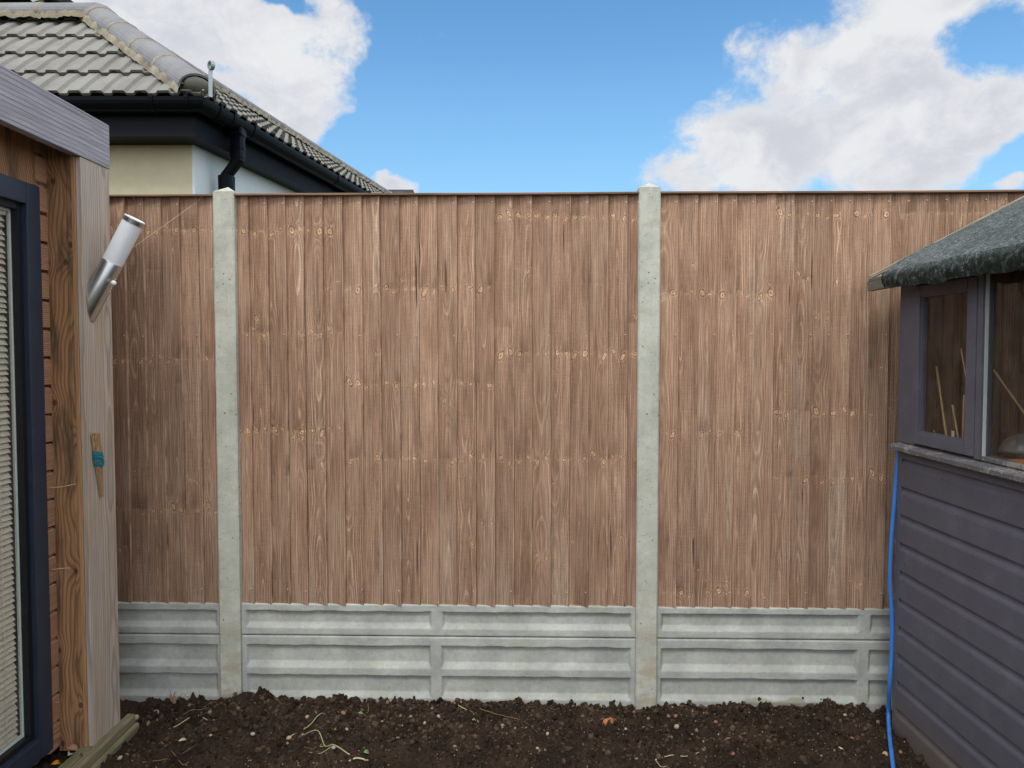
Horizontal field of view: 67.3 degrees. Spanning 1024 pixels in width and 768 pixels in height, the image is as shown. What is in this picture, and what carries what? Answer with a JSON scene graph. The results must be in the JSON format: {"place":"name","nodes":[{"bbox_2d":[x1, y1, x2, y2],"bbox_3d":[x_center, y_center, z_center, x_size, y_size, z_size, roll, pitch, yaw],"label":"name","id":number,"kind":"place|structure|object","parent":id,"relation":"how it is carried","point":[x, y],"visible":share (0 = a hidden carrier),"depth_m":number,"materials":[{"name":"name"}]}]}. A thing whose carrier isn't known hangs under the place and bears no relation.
{"place":"outdoors","nodes":[
{"label":"outdoors","id":0,"kind":"place"},
{"bbox_2d":[32,686,928,767],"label":"soil","id":1,"kind":"structure","parent":0,"point":[408,759],"depth_m":3.12,"materials":[{"name":"brown soil"}]},
{"bbox_2d":[51,760,60,764],"bbox_3d":[-1.729,1.443,2.922,0.021,0.015,0.041,40,0,45],"label":"dead leaf","id":2,"kind":"object","parent":1,"relation":"on","point":[56,762],"visible":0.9,"depth_m":2.92,"materials":[{"name":"orange plant"}]},
{"bbox_2d":[0,65,119,767],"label":"garden cabin","id":3,"kind":"object","parent":1,"relation":"on","point":[54,173],"visible":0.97,"depth_m":2.91,"materials":[{"name":"brown wood"}]},
{"bbox_2d":[0,210,17,749],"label":"venetian blind","id":4,"kind":"object","parent":3,"relation":"hanging from","point":[8,714],"visible":0.96,"depth_m":2.72,"materials":[{"name":"plastic"}]},
{"bbox_2d":[0,173,52,767],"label":"glazed door","id":5,"kind":"structure","parent":3,"relation":"in","point":[20,200],"depth_m":2.78,"materials":[{"name":"paint"}]},
{"bbox_2d":[91,433,104,496],"bbox_3d":[-1.612,0.317,2.996,0.046,0.257,0.070,0,2,0],"label":"garden stake","id":6,"kind":"object","parent":3,"relation":"attached to","point":[98,457],"visible":1,"depth_m":2.98,"materials":[{"name":"brown wood"}]},
{"bbox_2d":[86,213,144,321],"bbox_3d":[-1.521,-0.448,2.969,0.206,0.417,0.083,0,2,0],"label":"wall light","id":7,"kind":"object","parent":3,"relation":"attached to","point":[103,279],"visible":1,"depth_m":2.94,"materials":[{"name":"white plastic"}]},
{"bbox_2d":[132,196,202,248],"bbox_3d":[-1.452,-0.638,3.220,0.128,0.378,0.445,1,3,32],"label":"string","id":8,"kind":"object","parent":3,"relation":"attached to","point":[168,222],"visible":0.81,"depth_m":3.23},
{"bbox_2d":[58,714,138,767],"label":"deck edging","id":9,"kind":"object","parent":1,"relation":"on","point":[116,736],"visible":0.88,"depth_m":3.00,"materials":[{"name":"brown wood"}]},
{"bbox_2d":[66,744,77,750],"bbox_3d":[-1.688,1.403,2.957,0.051,0.019,0.026,30,19,-21],"label":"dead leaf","id":10,"kind":"object","parent":9,"relation":"on","point":[73,747],"visible":1,"depth_m":2.96,"materials":[{"name":"brown plant"}]},
{"bbox_2d":[118,633,220,701],"bbox_3d":[-2.200,1.310,3.523,1.796,0.352,0.040,0,2,1],"label":"gravel board","id":11,"kind":"object","parent":1,"relation":"on","point":[157,665],"visible":0.41,"depth_m":3.50,"materials":[{"name":"concrete"}]},
{"bbox_2d":[118,602,219,633],"bbox_3d":[-2.200,1.059,3.513,1.796,0.142,0.040,0,2,1],"label":"gravel board","id":12,"kind":"object","parent":11,"relation":"on","point":[170,617],"visible":0.41,"depth_m":3.48,"materials":[{"name":"concrete"}]},
{"bbox_2d":[109,194,218,603],"bbox_3d":[-2.205,0.076,3.480,1.800,1.840,0.093,0,2,1],"label":"fence panel","id":13,"kind":"object","parent":12,"relation":"on","point":[163,345],"visible":0.46,"depth_m":3.44,"materials":[{"name":"brown wood"}]},
{"bbox_2d":[169,689,190,703],"bbox_3d":[-1.477,1.390,3.420,0.098,0.065,0.014,0,2,0],"label":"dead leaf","id":14,"kind":"object","parent":1,"relation":"on","point":[174,698],"visible":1,"depth_m":3.42,"materials":[{"name":"brown plant"}]},
{"bbox_2d":[235,692,253,703],"bbox_3d":[-1.191,1.419,3.451,0.089,0.076,0.089,0,2,0],"label":"earth clod","id":15,"kind":"object","parent":1,"relation":"on","point":[244,696],"visible":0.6,"depth_m":3.42,"materials":[{"name":"soil"}]},
{"bbox_2d":[312,695,325,706],"bbox_3d":[-0.860,1.426,3.446,0.053,0.050,0.064,1,2,20],"label":"earth clod","id":16,"kind":"object","parent":1,"relation":"on","point":[320,700],"visible":0.89,"depth_m":3.43,"materials":[{"name":"soil"}]},
{"bbox_2d":[302,730,349,754],"bbox_3d":[-0.763,1.431,3.046,0.117,0.036,0.284,-2,3,-41],"label":"forked stem","id":17,"kind":"object","parent":1,"relation":"on","point":[327,745],"visible":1,"depth_m":3.03,"materials":[{"name":"plant"}]},
{"bbox_2d":[350,696,361,705],"bbox_3d":[-0.700,1.427,3.450,0.056,0.052,0.046,2,3,45],"label":"earth clod","id":18,"kind":"object","parent":1,"relation":"on","point":[353,700],"visible":0.71,"depth_m":3.44,"materials":[{"name":"soil"}]},
{"bbox_2d":[404,698,412,705],"bbox_3d":[-0.466,1.427,3.447,0.037,0.035,0.037,2,3,43],"label":"earth clod","id":19,"kind":"object","parent":1,"relation":"on","point":[407,701],"visible":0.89,"depth_m":3.44,"materials":[{"name":"soil"}]},
{"bbox_2d":[242,634,634,706],"bbox_3d":[-0.335,1.312,3.477,1.796,0.352,0.040,0,2,1],"label":"gravel board","id":20,"kind":"object","parent":1,"relation":"on","point":[576,670],"visible":0.85,"depth_m":3.47,"materials":[{"name":"concrete"}]},
{"bbox_2d":[242,603,635,637],"bbox_3d":[-0.335,1.061,3.467,1.796,0.142,0.040,0,2,1],"label":"gravel board","id":21,"kind":"object","parent":20,"relation":"on","point":[448,620],"visible":1,"depth_m":3.46,"materials":[{"name":"concrete"}]},
{"bbox_2d":[233,192,638,607],"bbox_3d":[-0.340,0.078,3.435,1.798,1.840,0.093,0,2,1],"label":"fence panel","id":22,"kind":"object","parent":21,"relation":"on","point":[438,398],"visible":0.99,"depth_m":3.41,"materials":[{"name":"brown wood"}]},
{"bbox_2d":[480,708,536,731],"bbox_3d":[0.003,1.421,3.271,0.284,0.047,0.080,1,3,31],"label":"root","id":23,"kind":"object","parent":1,"relation":"on","point":[503,715],"visible":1,"depth_m":3.29,"materials":[{"name":"brown plant"}]},
{"bbox_2d":[132,698,904,767],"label":"grit","id":24,"kind":"object","parent":1,"relation":"on","point":[548,737],"visible":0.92,"depth_m":3.10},
{"bbox_2d":[602,717,613,725],"bbox_3d":[0.408,1.435,3.264,0.044,0.035,0.042,1,3,26],"label":"brick fragment","id":25,"kind":"object","parent":1,"relation":"on","point":[606,720],"visible":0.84,"depth_m":3.25,"materials":[{"name":"orange brick"}]},
{"bbox_2d":[657,638,892,711],"bbox_3d":[1.531,1.314,3.432,1.796,0.352,0.040,0,2,1],"label":"gravel board","id":26,"kind":"object","parent":1,"relation":"on","point":[705,672],"visible":0.53,"depth_m":3.43,"materials":[{"name":"concrete"}]},
{"bbox_2d":[657,606,889,639],"bbox_3d":[1.531,1.064,3.422,1.796,0.140,0.040,0,2,1],"label":"gravel board","id":27,"kind":"object","parent":26,"relation":"on","point":[779,623],"visible":0.67,"depth_m":3.42,"materials":[{"name":"concrete"}]},
{"bbox_2d":[658,189,1023,609],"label":"fence panel","id":28,"kind":"object","parent":27,"relation":"on","point":[779,372],"visible":0.63,"depth_m":3.38,"materials":[{"name":"brown wood"}]},
{"bbox_2d":[72,0,1023,192],"label":"sky","id":29,"kind":"structure","parent":0,"point":[420,96],"materials":[{"name":"blue"}]},
{"label":"ground","id":30,"kind":"structure","parent":0,"visible":0},
{"bbox_2d":[0,0,72,2],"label":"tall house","id":31,"kind":"structure","parent":30,"relation":"on","point":[44,1],"depth_m":16.96,"materials":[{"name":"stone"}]},
{"bbox_2d":[0,2,391,193],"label":"bungalow","id":32,"kind":"object","parent":30,"relation":"on","point":[176,123],"visible":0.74,"depth_m":5.59,"materials":[{"name":"grey tile"}]},
{"bbox_2d":[213,187,242,697],"bbox_3d":[-1.267,0.455,3.481,0.096,2.666,0.118,0,2,1],"label":"concrete post","id":33,"kind":"object","parent":30,"relation":"on","point":[227,402],"visible":0.65,"depth_m":3.42,"materials":[{"name":"grey concrete"}]},
{"bbox_2d":[389,190,413,192],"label":"distant house","id":34,"kind":"structure","parent":30,"relation":"on","point":[402,191],"depth_m":24.03,"materials":[{"name":"stone"}]},
{"bbox_2d":[635,183,660,709],"bbox_3d":[0.599,0.452,3.435,0.096,2.674,0.118,0,2,1],"label":"concrete post","id":35,"kind":"object","parent":30,"relation":"on","point":[648,324],"visible":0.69,"depth_m":3.37,"materials":[{"name":"grey concrete"}]},
{"bbox_2d":[867,196,1023,767],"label":"garden shed","id":36,"kind":"structure","parent":30,"relation":"on","point":[958,682],"depth_m":2.82,"materials":[{"name":"grey wood"}]},
{"bbox_2d":[886,451,897,767],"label":"garden hose","id":37,"kind":"object","parent":36,"relation":"hanging from","point":[891,649],"visible":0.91,"depth_m":3.19,"materials":[{"name":"blue plastic"}]},
{"bbox_2d":[935,366,947,434],"bbox_3d":[1.662,0.084,2.969,0.009,0.304,0.100,0,2,0],"label":"bamboo cane","id":38,"kind":"object","parent":36,"relation":"in","point":[941,401],"visible":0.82,"depth_m":2.97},
{"bbox_2d":[952,405,958,437],"bbox_3d":[1.662,0.162,2.874,0.007,0.165,0.065,0,2,0],"label":"bamboo cane","id":39,"kind":"object","parent":36,"relation":"in","point":[954,416],"visible":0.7,"depth_m":2.88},
{"bbox_2d":[960,348,965,377],"bbox_3d":[1.672,-0.037,2.832,0.006,0.190,0.072,0,2,0],"label":"bamboo cane","id":40,"kind":"object","parent":36,"relation":"in","point":[963,361],"visible":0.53,"depth_m":2.84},
{"bbox_2d":[962,395,964,437],"bbox_3d":[1.682,0.148,2.865,0.008,0.216,0.014,0,2,0],"label":"bamboo cane","id":41,"kind":"object","parent":36,"relation":"on","point":[963,417],"visible":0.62,"depth_m":2.86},
{"bbox_2d":[993,369,1023,413],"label":"bamboo cane","id":42,"kind":"object","parent":36,"relation":"in","point":[1008,390],"visible":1,"depth_m":2.72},
{"bbox_2d":[996,433,1023,458],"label":"plastic bowl","id":43,"kind":"object","parent":36,"relation":"on","point":[1012,446],"visible":0.99,"depth_m":2.65,"materials":[{"name":"grey plastic"}]},
{"bbox_2d":[1008,459,1023,462],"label":"orange tub","id":44,"kind":"object","parent":36,"relation":"on","point":[1019,460],"visible":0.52,"depth_m":2.55,"materials":[{"name":"plastic"}]}
]}

